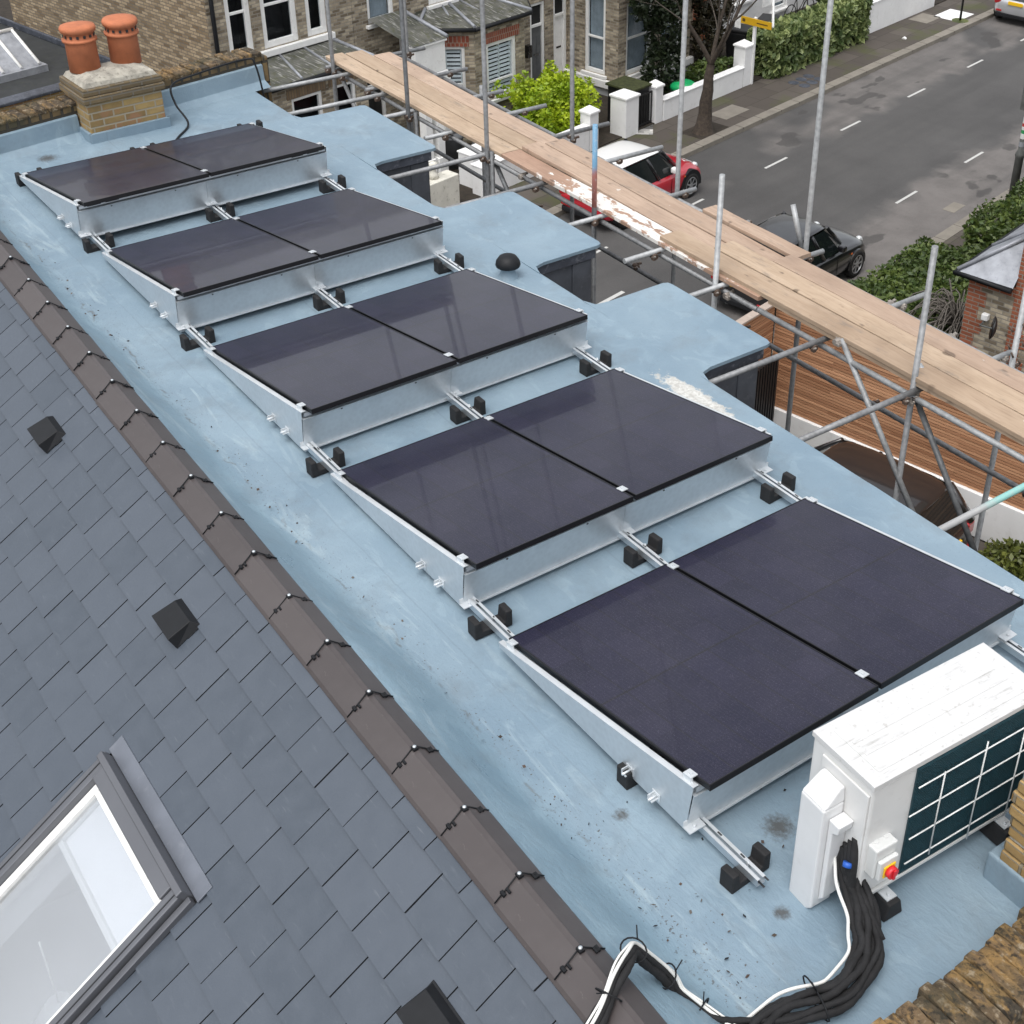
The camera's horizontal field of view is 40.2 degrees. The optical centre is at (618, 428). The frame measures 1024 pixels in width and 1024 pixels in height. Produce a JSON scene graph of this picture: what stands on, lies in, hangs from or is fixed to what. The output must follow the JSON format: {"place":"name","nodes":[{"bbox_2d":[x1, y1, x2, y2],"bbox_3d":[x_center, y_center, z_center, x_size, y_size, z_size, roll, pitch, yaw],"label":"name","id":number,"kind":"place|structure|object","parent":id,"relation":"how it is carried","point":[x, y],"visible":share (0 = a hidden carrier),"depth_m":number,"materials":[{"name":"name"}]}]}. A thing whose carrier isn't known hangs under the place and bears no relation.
{"place":"outdoors","nodes":[
{"label":"outdoors","id":0,"kind":"place"},
{"bbox_2d":[9,0,374,117],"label":"brick house","id":1,"kind":"structure","parent":0,"point":[289,39],"depth_m":31.95,"materials":[{"name":"brick"}]},
{"bbox_2d":[223,0,253,51],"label":"window","id":2,"kind":"structure","parent":1,"relation":"in","point":[229,5],"depth_m":31.20,"materials":[{"name":"white paint"}]},
{"bbox_2d":[235,0,297,48],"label":"window","id":3,"kind":"structure","parent":1,"relation":"in","point":[271,13],"depth_m":32.04,"materials":[{"name":"white paint"}]},
{"bbox_2d":[281,0,326,36],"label":"window","id":4,"kind":"structure","parent":1,"relation":"in","point":[315,9],"depth_m":32.66,"materials":[{"name":"white paint"}]},
{"bbox_2d":[291,90,322,117],"bbox_3d":[-7.231,-6.863,32.101,0.610,2.220,1.480,25,40,32],"label":"window","id":5,"kind":"structure","parent":1,"relation":"in","point":[303,102],"depth_m":32.03,"materials":[{"name":"white paint"}]},
{"bbox_2d":[310,81,356,115],"bbox_3d":[-6.528,-7.310,32.819,0.610,2.220,1.280,25,40,32],"label":"window","id":6,"kind":"structure","parent":1,"relation":"in","point":[342,95],"depth_m":32.65,"materials":[{"name":"glass"}]},
{"bbox_2d":[351,0,551,172],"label":"brick house","id":7,"kind":"structure","parent":0,"point":[446,34],"depth_m":35.21,"materials":[{"name":"white paint"}]},
{"bbox_2d":[366,0,392,29],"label":"window","id":8,"kind":"structure","parent":7,"relation":"in","point":[374,7],"depth_m":34.04,"materials":[{"name":"white paint"}]},
{"bbox_2d":[445,47,465,86],"bbox_3d":[-4.368,-8.937,35.454,1.120,1.615,0.270,-2,33,-5],"label":"window","id":9,"kind":"structure","parent":7,"relation":"in","point":[454,56],"depth_m":35.33,"materials":[{"name":"white paint"}]},
{"bbox_2d":[486,35,515,102],"bbox_3d":[-3.054,-9.326,36.142,0.270,1.575,1.260,25,40,32],"label":"window","id":10,"kind":"structure","parent":7,"relation":"in","point":[500,55],"depth_m":36.17,"materials":[{"name":"white paint"}]},
{"bbox_2d":[530,1,543,79],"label":"door","id":11,"kind":"structure","parent":7,"relation":"in","point":[537,18],"depth_m":38.79,"materials":[{"name":"white paint"}]},
{"bbox_2d":[0,0,984,541],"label":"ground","id":12,"kind":"structure","parent":0,"point":[4,8],"depth_m":46.03,"materials":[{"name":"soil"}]},
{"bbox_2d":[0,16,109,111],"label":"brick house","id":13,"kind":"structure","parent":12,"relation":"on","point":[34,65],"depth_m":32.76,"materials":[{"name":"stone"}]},
{"bbox_2d":[546,8,994,216],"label":"kerb","id":14,"kind":"structure","parent":12,"relation":"on","point":[731,131],"depth_m":40.29,"materials":[{"name":"concrete"}]},
{"bbox_2d":[772,180,1021,350],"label":"kerb","id":15,"kind":"structure","parent":12,"relation":"on","point":[949,232],"depth_m":32.48,"materials":[{"name":"concrete"}]},
{"bbox_2d":[847,235,982,337],"bbox_3d":[5.491,-1.919,26.564,2.403,1.974,5.272,25,40,32],"label":"hedge","id":16,"kind":"object","parent":12,"relation":"on","point":[908,270],"visible":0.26,"depth_m":26.94,"materials":[{"name":"green plant"}]},
{"bbox_2d":[898,278,965,340],"bbox_3d":[6.052,-1.468,25.343,2.700,2.258,2.566,25,40,32],"label":"weeping tree","id":17,"kind":"object","parent":12,"relation":"on","point":[951,313],"visible":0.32,"depth_m":24.91,"materials":[{"name":"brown plant"}]},
{"bbox_2d":[953,222,1023,372],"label":"brick house","id":18,"kind":"structure","parent":12,"relation":"on","point":[995,271],"depth_m":23.43,"materials":[{"name":"brown brick"}]},
{"bbox_2d":[960,177,1023,254],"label":"hedge","id":19,"kind":"object","parent":12,"relation":"on","point":[990,230],"visible":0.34,"depth_m":29.03,"materials":[{"name":"green plant"}]},
{"bbox_2d":[449,0,945,202],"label":"path","id":20,"kind":"structure","parent":0,"point":[605,136],"depth_m":37.44,"materials":[{"name":"concrete"}]},
{"bbox_2d":[429,161,459,207],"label":"garden wall","id":21,"kind":"structure","parent":20,"relation":"on","point":[444,189],"depth_m":32.28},
{"bbox_2d":[445,130,463,169],"bbox_3d":[-4.111,-6.969,34.739,0.540,0.922,0.540,12,34,16],"label":"dustbin","id":22,"kind":"object","parent":20,"relation":"on","point":[452,147],"visible":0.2,"depth_m":34.52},
{"bbox_2d":[457,143,480,187],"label":"garden wall","id":23,"kind":"structure","parent":20,"relation":"on","point":[465,177],"depth_m":33.76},
{"bbox_2d":[470,154,532,196],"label":"garden wall","id":24,"kind":"structure","parent":20,"relation":"on","point":[509,177],"depth_m":33.59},
{"bbox_2d":[491,59,601,133],"bbox_3d":[-1.851,-8.346,36.127,2.099,1.869,3.301,25,40,32],"label":"bush","id":25,"kind":"object","parent":20,"relation":"on","point":[550,88],"visible":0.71,"depth_m":35.73,"materials":[{"name":"green plant"}]},
{"bbox_2d":[579,105,599,151],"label":"gate pillar","id":26,"kind":"structure","parent":20,"relation":"on","point":[589,114],"depth_m":35.69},
{"bbox_2d":[551,0,693,95],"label":"brick house","id":27,"kind":"structure","parent":20,"relation":"on","point":[610,42],"depth_m":39.24,"materials":[{"name":"white paint"}]},
{"bbox_2d":[551,0,565,72],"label":"door","id":28,"kind":"structure","parent":27,"relation":"in","point":[559,6],"depth_m":39.41,"materials":[{"name":"white paint"}]},
{"bbox_2d":[580,0,606,79],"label":"window","id":29,"kind":"structure","parent":27,"relation":"in","point":[598,7],"depth_m":39.19,"materials":[{"name":"white paint"}]},
{"bbox_2d":[625,1,650,77],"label":"window","id":30,"kind":"structure","parent":27,"relation":"in","point":[635,48],"depth_m":39.41,"materials":[{"name":"white paint"}]},
{"bbox_2d":[609,88,640,137],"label":"gate pillar","id":31,"kind":"structure","parent":20,"relation":"on","point":[624,109],"depth_m":36.72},
{"bbox_2d":[605,76,651,123],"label":"bin store","id":32,"kind":"structure","parent":20,"relation":"on","point":[632,84],"depth_m":37.37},
{"bbox_2d":[649,79,664,123],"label":"gate pillar","id":33,"kind":"structure","parent":20,"relation":"on","point":[656,87],"depth_m":37.60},
{"bbox_2d":[628,0,688,94],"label":"ivy shrub","id":34,"kind":"object","parent":20,"relation":"on","point":[657,53],"visible":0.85,"depth_m":38.43,"materials":[{"name":"green plant"}]},
{"bbox_2d":[662,65,744,120],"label":"garden wall","id":35,"kind":"structure","parent":20,"relation":"on","point":[730,80],"depth_m":38.95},
{"bbox_2d":[685,56,733,81],"bbox_3d":[2.728,-10.370,40.373,1.192,0.829,2.265,25,40,32],"label":"ground shrub","id":36,"kind":"object","parent":20,"relation":"on","point":[721,64],"visible":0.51,"depth_m":39.99,"materials":[{"name":"green plant"}]},
{"bbox_2d":[689,0,736,68],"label":"ivy shrub","id":37,"kind":"object","parent":20,"relation":"on","point":[703,23],"visible":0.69,"depth_m":40.85,"materials":[{"name":"green plant"}]},
{"bbox_2d":[725,23,751,60],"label":"wheelie bin","id":38,"kind":"object","parent":20,"relation":"on","point":[737,35],"visible":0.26,"depth_m":41.79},
{"bbox_2d":[733,39,753,86],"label":"gate pillar","id":39,"kind":"structure","parent":20,"relation":"on","point":[743,49],"depth_m":40.18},
{"bbox_2d":[746,0,873,79],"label":"hedge","id":40,"kind":"object","parent":20,"relation":"on","point":[789,43],"visible":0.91,"depth_m":41.90,"materials":[{"name":"green plant"}]},
{"bbox_2d":[869,0,934,33],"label":"garden wall","id":41,"kind":"structure","parent":20,"relation":"on","point":[884,13],"depth_m":45.83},
{"bbox_2d":[496,0,994,209],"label":"pavement","id":42,"kind":"structure","parent":0,"point":[757,97],"depth_m":40.97,"materials":[{"name":"concrete"}]},
{"bbox_2d":[682,122,728,138],"bbox_3d":[2.337,-8.059,37.558,0.750,0.006,1.250,25,40,32],"label":"tree pit","id":43,"kind":"object","parent":42,"relation":"on","point":[717,127],"visible":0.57,"depth_m":37.52,"materials":[{"name":"soil"}]},
{"bbox_2d":[637,0,756,135],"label":"street tree","id":44,"kind":"object","parent":43,"relation":"in","point":[703,126],"visible":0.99,"depth_m":36.23,"materials":[{"name":"brown plant"}]},
{"bbox_2d":[712,104,748,119],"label":"paving slab","id":45,"kind":"structure","parent":42,"relation":"on","point":[728,112],"depth_m":38.75,"materials":[{"name":"stone"}]},
{"bbox_2d":[735,14,771,83],"bbox_3d":[3.872,-10.920,40.259,1.260,1.950,0.116,25,40,32],"label":"letting board","id":46,"kind":"object","parent":42,"relation":"on","point":[755,22],"visible":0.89,"depth_m":39.92,"materials":[{"name":"white paint"}]},
{"bbox_2d":[693,0,816,39],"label":"brick house","id":47,"kind":"structure","parent":0,"point":[756,9],"depth_m":45.53,"materials":[{"name":"white paint"}]},
{"bbox_2d":[558,16,1023,338],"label":"road","id":48,"kind":"structure","parent":0,"point":[885,154],"depth_m":36.39,"materials":[{"name":"asphalt"}]},
{"bbox_2d":[559,138,700,228],"bbox_3d":[0.371,-6.067,33.302,1.900,1.426,3.792,25,40,32],"label":"parked car","id":49,"kind":"object","parent":48,"relation":"on","point":[657,168],"visible":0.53,"depth_m":32.81,"materials":[{"name":"red metal"}]},
{"bbox_2d":[711,211,865,315],"bbox_3d":[3.740,-3.727,29.731,1.900,1.486,3.992,25,40,32],"label":"parked car","id":50,"kind":"object","parent":48,"relation":"on","point":[844,253],"visible":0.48,"depth_m":29.39,"materials":[{"name":"black metal"}]},
{"bbox_2d":[993,0,1023,20],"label":"parked car","id":51,"kind":"object","parent":48,"relation":"on","point":[1012,9],"visible":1,"depth_m":46.38,"materials":[{"name":"silver metal"}]},
{"bbox_2d":[872,203,1010,295],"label":"pavement","id":52,"kind":"structure","parent":0,"point":[955,240],"depth_m":31.93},
{"bbox_2d":[0,13,1023,1023],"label":"terrace house","id":53,"kind":"structure","parent":52,"relation":"on","point":[255,766],"depth_m":7.56,"materials":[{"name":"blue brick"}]},
{"bbox_2d":[14,167,41,185],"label":"rubber foot","id":54,"kind":"object","parent":53,"relation":"on","point":[19,182],"visible":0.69,"depth_m":13.21},
{"bbox_2d":[25,171,768,887],"bbox_3d":[-2.480,-0.156,9.885,0.052,0.045,10.380,-22,39,-31],"label":"mounting rail","id":55,"kind":"object","parent":54,"relation":"on","point":[717,837],"visible":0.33,"depth_m":7.89,"materials":[{"name":"metal"}]},
{"bbox_2d":[32,940,72,1023],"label":"pendant lamp","id":56,"kind":"object","parent":53,"relation":"hanging from","point":[54,1003],"visible":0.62,"depth_m":7.85,"materials":[{"name":"fabric"}]},
{"bbox_2d":[82,232,114,253],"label":"rubber foot","id":57,"kind":"object","parent":53,"relation":"on","point":[88,247],"visible":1,"depth_m":12.07},
{"bbox_2d":[0,736,212,1023],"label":"roof window","id":58,"kind":"structure","parent":53,"relation":"in","point":[107,873],"depth_m":7.37,"materials":[{"name":"white paint"}]},
{"bbox_2d":[179,326,215,351],"bbox_3d":[-3.236,-0.691,10.709,0.250,0.115,0.090,-24,40,-33],"label":"rubber foot","id":59,"kind":"object","parent":53,"relation":"on","point":[187,344],"visible":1,"depth_m":10.68},
{"bbox_2d":[170,58,264,138],"bbox_3d":[-4.449,-3.379,14.870,0.453,0.686,1.906,11,34,14],"label":"black cable","id":60,"kind":"object","parent":53,"relation":"on","point":[178,108],"visible":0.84,"depth_m":14.94,"materials":[{"name":"plastic"}]},
{"bbox_2d":[237,120,262,126],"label":"rubber foot","id":61,"kind":"object","parent":53,"relation":"on","point":[259,123],"visible":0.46,"depth_m":14.46},
{"bbox_2d":[321,176,1023,662],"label":"mounting rail","id":62,"kind":"object","parent":61,"relation":"on","point":[1009,646],"visible":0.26,"depth_m":9.26,"materials":[{"name":"metal"}]},
{"bbox_2d":[305,447,345,477],"bbox_3d":[-1.962,0.226,9.329,0.250,0.115,0.090,-22,40,-32],"label":"rubber foot","id":63,"kind":"object","parent":53,"relation":"on","point":[314,468],"visible":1,"depth_m":9.31},
{"bbox_2d":[312,287,345,310],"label":"rubber foot","id":64,"kind":"object","parent":53,"relation":"on","point":[319,304],"visible":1,"depth_m":11.26},
{"bbox_2d":[449,396,485,423],"bbox_3d":[-1.072,-0.131,9.914,0.250,0.115,0.090,-22,39,-31],"label":"rubber foot","id":65,"kind":"object","parent":53,"relation":"on","point":[458,415],"visible":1,"depth_m":9.89},
{"bbox_2d":[467,602,511,639],"bbox_3d":[-0.737,1.108,8.003,0.250,0.115,0.090,-20,39,-30],"label":"rubber foot","id":66,"kind":"object","parent":53,"relation":"on","point":[477,629],"visible":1,"depth_m":7.98},
{"bbox_2d":[495,253,520,280],"bbox_3d":[-0.933,-1.369,11.780,0.216,0.224,0.216,-22,39,-31],"label":"vent pipe","id":67,"kind":"object","parent":53,"relation":"on","point":[507,264],"visible":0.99,"depth_m":11.71,"materials":[{"name":"black plastic"}]},
{"bbox_2d":[579,350,611,376],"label":"rubber foot","id":68,"kind":"object","parent":53,"relation":"on","point":[586,369],"visible":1,"depth_m":10.47},
{"bbox_2d":[617,747,664,789],"bbox_3d":[0.117,1.722,7.079,0.250,0.115,0.090,-21,39,-31],"label":"rubber foot","id":69,"kind":"object","parent":53,"relation":"on","point":[628,782],"visible":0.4,"depth_m":7.01},
{"bbox_2d":[623,532,662,567],"bbox_3d":[0.153,0.752,8.588,0.250,0.115,0.090,-25,41,-34],"label":"rubber foot","id":70,"kind":"object","parent":53,"relation":"on","point":[632,558],"visible":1,"depth_m":8.55},
{"bbox_2d":[584,837,884,1023],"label":"pipe bundle","id":71,"kind":"object","parent":53,"relation":"on","point":[865,955],"visible":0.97,"depth_m":5.94,"materials":[{"name":"plastic"}]},
{"bbox_2d":[719,841,770,893],"bbox_3d":[0.599,2.069,6.557,0.250,0.115,0.090,-24,40,-33],"label":"rubber foot","id":72,"kind":"object","parent":53,"relation":"on","point":[733,880],"visible":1,"depth_m":6.53},
{"bbox_2d":[760,471,795,503],"bbox_3d":[1.054,0.391,9.180,0.250,0.115,0.090,-25,41,-34],"label":"rubber foot","id":73,"kind":"object","parent":53,"relation":"on","point":[768,495],"visible":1,"depth_m":9.14},
{"bbox_2d":[789,642,1023,921],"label":"heat pump unit","id":74,"kind":"object","parent":53,"relation":"on","point":[910,775],"visible":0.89,"depth_m":6.27,"materials":[{"name":"white metal"}]},
{"bbox_2d":[1009,89,1023,196],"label":"lamp post","id":75,"kind":"object","parent":52,"relation":"on","point":[1018,164],"visible":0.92,"depth_m":33.20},
{"bbox_2d":[973,538,1013,571],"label":"driveway","id":76,"kind":"structure","parent":0,"point":[982,546],"depth_m":22.19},
{"bbox_2d":[263,0,1023,551],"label":"scaffold","id":77,"kind":"object","parent":76,"relation":"on","point":[907,398],"visible":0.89,"depth_m":12.41,"materials":[{"name":"metal"}]},
{"bbox_2d":[325,53,518,156],"bbox_3d":[-2.264,-3.650,15.478,0.236,0.046,3.808,-22,39,-31],"label":"scaffold board","id":78,"kind":"object","parent":77,"relation":"on","point":[446,118],"visible":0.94,"depth_m":15.28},
{"bbox_2d":[345,50,554,167],"bbox_3d":[-1.887,-3.596,15.408,0.236,0.046,4.308,-22,39,-31],"label":"scaffold board","id":79,"kind":"object","parent":77,"relation":"on","point":[474,117],"visible":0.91,"depth_m":15.44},
{"bbox_2d":[373,52,558,143],"bbox_3d":[-1.545,-3.562,15.368,0.236,0.046,4.308,-22,39,-31],"label":"scaffold board","id":80,"kind":"object","parent":77,"relation":"on","point":[519,126],"visible":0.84,"depth_m":15.49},
{"bbox_2d":[522,141,723,247],"bbox_3d":[0.005,-2.250,13.348,0.236,0.078,2.940,-22,39,-31],"label":"scaffold board","id":81,"kind":"object","parent":77,"relation":"on","point":[580,172],"visible":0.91,"depth_m":13.34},
{"bbox_2d":[501,149,764,300],"bbox_3d":[0.083,-1.964,12.944,0.236,0.046,3.860,-22,39,-31],"label":"scaffold board","id":82,"kind":"object","parent":77,"relation":"on","point":[642,225],"visible":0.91,"depth_m":13.11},
{"bbox_2d":[545,139,783,260],"bbox_3d":[0.372,-2.199,13.282,0.236,0.078,3.380,-22,39,-31],"label":"scaffold board","id":83,"kind":"object","parent":77,"relation":"on","point":[674,206],"visible":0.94,"depth_m":13.22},
{"bbox_2d":[714,241,1023,415],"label":"scaffold board","id":84,"kind":"object","parent":77,"relation":"on","point":[981,382],"visible":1,"depth_m":11.12,"materials":[{"name":"wood"}]},
{"bbox_2d":[768,300,1023,445],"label":"scaffold board","id":85,"kind":"object","parent":77,"relation":"on","point":[862,354],"visible":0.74,"depth_m":10.63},
{"bbox_2d":[660,230,1023,441],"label":"scaffold board","id":86,"kind":"object","parent":85,"relation":"on","point":[975,402],"visible":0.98,"depth_m":10.97,"materials":[{"name":"wood"}]},
{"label":"scaffold board","id":87,"kind":"object","parent":77,"relation":"on","visible":0},
{"bbox_2d":[702,205,810,258],"bbox_3d":[1.241,-1.782,12.627,0.176,0.046,1.270,-22,39,-31],"label":"scaffold board","id":88,"kind":"object","parent":87,"relation":"on","point":[760,235],"visible":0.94,"depth_m":12.55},
{"bbox_2d":[773,254,1023,393],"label":"scaffold board","id":89,"kind":"object","parent":87,"relation":"on","point":[1008,376],"visible":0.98,"depth_m":11.20,"materials":[{"name":"wood"}]},
{"bbox_2d":[754,360,778,421],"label":"side gate","id":90,"kind":"structure","parent":76,"relation":"on","point":[766,384],"depth_m":23.43,"materials":[{"name":"black paint"}]},
{"bbox_2d":[736,301,1023,551],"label":"wooden fence","id":91,"kind":"object","parent":76,"relation":"on","point":[819,402],"visible":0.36,"depth_m":22.76,"materials":[{"name":"brown wood"}]},
{"bbox_2d":[813,437,974,546],"bbox_3d":[3.513,1.098,22.238,4.142,1.476,1.940,25,40,32],"label":"parked car","id":92,"kind":"object","parent":76,"relation":"on","point":[930,498],"visible":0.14,"depth_m":21.44,"materials":[{"name":"black metal"}]},
{"bbox_2d":[978,537,1023,581],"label":"bush","id":93,"kind":"object","parent":76,"relation":"on","point":[1010,548],"visible":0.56,"depth_m":21.21,"materials":[{"name":"green plant"}]},
{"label":"rubber foot","id":94,"kind":"object","parent":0,"visible":0},
{"bbox_2d":[210,204,668,567],"bbox_3d":[-1.598,-0.510,10.464,0.052,0.045,10.380,-22,39,-31],"label":"mounting rail","id":95,"kind":"object","parent":94,"relation":"on","point":[650,556],"visible":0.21,"depth_m":9.85,"materials":[{"name":"metal"}]},
{"bbox_2d":[19,122,331,238],"bbox_3d":[-4.217,-2.522,13.167,2.486,0.353,1.693,-22,40,-32],"label":"panel mount","id":96,"kind":"object","parent":95,"relation":"on","point":[111,216],"visible":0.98,"depth_m":12.57,"materials":[{"name":"metal"}]},
{"bbox_2d":[25,147,208,206],"bbox_3d":[-4.645,-2.338,12.834,1.134,0.037,1.724,-22,30,-32],"label":"solar panel","id":97,"kind":"object","parent":96,"relation":"on","point":[108,177],"visible":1,"depth_m":12.72,"materials":[{"name":"black glass"}]},
{"bbox_2d":[144,123,324,175],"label":"solar panel","id":98,"kind":"object","parent":96,"relation":"on","point":[227,150],"visible":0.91,"depth_m":13.33,"materials":[{"name":"black glass"}]},
{"bbox_2d":[102,187,447,331],"bbox_3d":[-2.945,-1.622,11.846,2.486,0.353,1.693,-22,39,-31],"label":"panel mount","id":99,"kind":"object","parent":95,"relation":"on","point":[239,298],"visible":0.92,"depth_m":11.25,"materials":[{"name":"metal"}]},
{"bbox_2d":[109,218,318,296],"bbox_3d":[-3.376,-1.440,11.516,1.134,0.036,1.724,-22,29,-31],"label":"solar panel","id":100,"kind":"object","parent":99,"relation":"on","point":[199,259],"visible":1,"depth_m":11.40,"materials":[{"name":"black glass"}]},
{"bbox_2d":[236,189,441,258],"bbox_3d":[-2.461,-1.806,12.117,1.134,0.036,1.724,-22,29,-31],"label":"solar panel","id":101,"kind":"object","parent":99,"relation":"on","point":[333,223],"visible":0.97,"depth_m":12.01,"materials":[{"name":"black glass"}]},
{"bbox_2d":[203,268,591,451],"bbox_3d":[-1.683,-0.719,10.524,2.486,0.353,1.693,-22,39,-31],"label":"panel mount","id":102,"kind":"object","parent":95,"relation":"on","point":[335,423],"visible":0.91,"depth_m":9.91,"materials":[{"name":"metal"}]},
{"bbox_2d":[212,306,456,413],"bbox_3d":[-2.113,-0.536,10.193,1.134,0.036,1.724,-22,29,-31],"label":"solar panel","id":103,"kind":"object","parent":102,"relation":"on","point":[320,362],"visible":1,"depth_m":10.09,"materials":[{"name":"black glass"}]},
{"bbox_2d":[349,269,587,362],"bbox_3d":[-1.200,-0.903,10.795,1.134,0.036,1.724,-22,29,-31],"label":"solar panel","id":104,"kind":"object","parent":102,"relation":"on","point":[464,315],"visible":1,"depth_m":10.69,"materials":[{"name":"black glass"}]},
{"bbox_2d":[330,367,772,609],"bbox_3d":[-0.444,0.179,9.169,2.486,0.353,1.693,-22,39,-31],"label":"panel mount","id":105,"kind":"object","parent":95,"relation":"on","point":[448,572],"visible":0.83,"depth_m":8.54,"materials":[{"name":"metal"}]},
{"bbox_2d":[339,417,633,569],"bbox_3d":[-0.875,0.361,8.840,1.134,0.036,1.724,-22,29,-31],"label":"solar panel","id":106,"kind":"object","parent":105,"relation":"on","point":[481,492],"visible":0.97,"depth_m":8.73,"materials":[{"name":"black glass"}]},
{"bbox_2d":[486,369,772,499],"bbox_3d":[0.041,-0.004,9.439,1.134,0.036,1.724,-22,29,-31],"label":"solar panel","id":107,"kind":"object","parent":105,"relation":"on","point":[638,438],"visible":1,"depth_m":9.34,"materials":[{"name":"black glass"}]},
{"bbox_2d":[499,496,1019,834],"bbox_3d":[0.789,1.074,7.769,2.486,0.353,1.693,-22,39,-31],"label":"panel mount","id":108,"kind":"object","parent":95,"relation":"on","point":[668,788],"visible":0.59,"depth_m":6.99,"materials":[{"name":"metal"}]},
{"bbox_2d":[509,564,878,790],"bbox_3d":[0.358,1.256,7.439,1.134,0.036,1.724,-22,29,-31],"label":"solar panel","id":109,"kind":"object","parent":108,"relation":"on","point":[712,689],"visible":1,"depth_m":7.33,"materials":[{"name":"black glass"}]},
{"bbox_2d":[669,498,1023,688],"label":"solar panel","id":110,"kind":"object","parent":108,"relation":"on","point":[883,610],"visible":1,"depth_m":7.93,"materials":[{"name":"black glass"}]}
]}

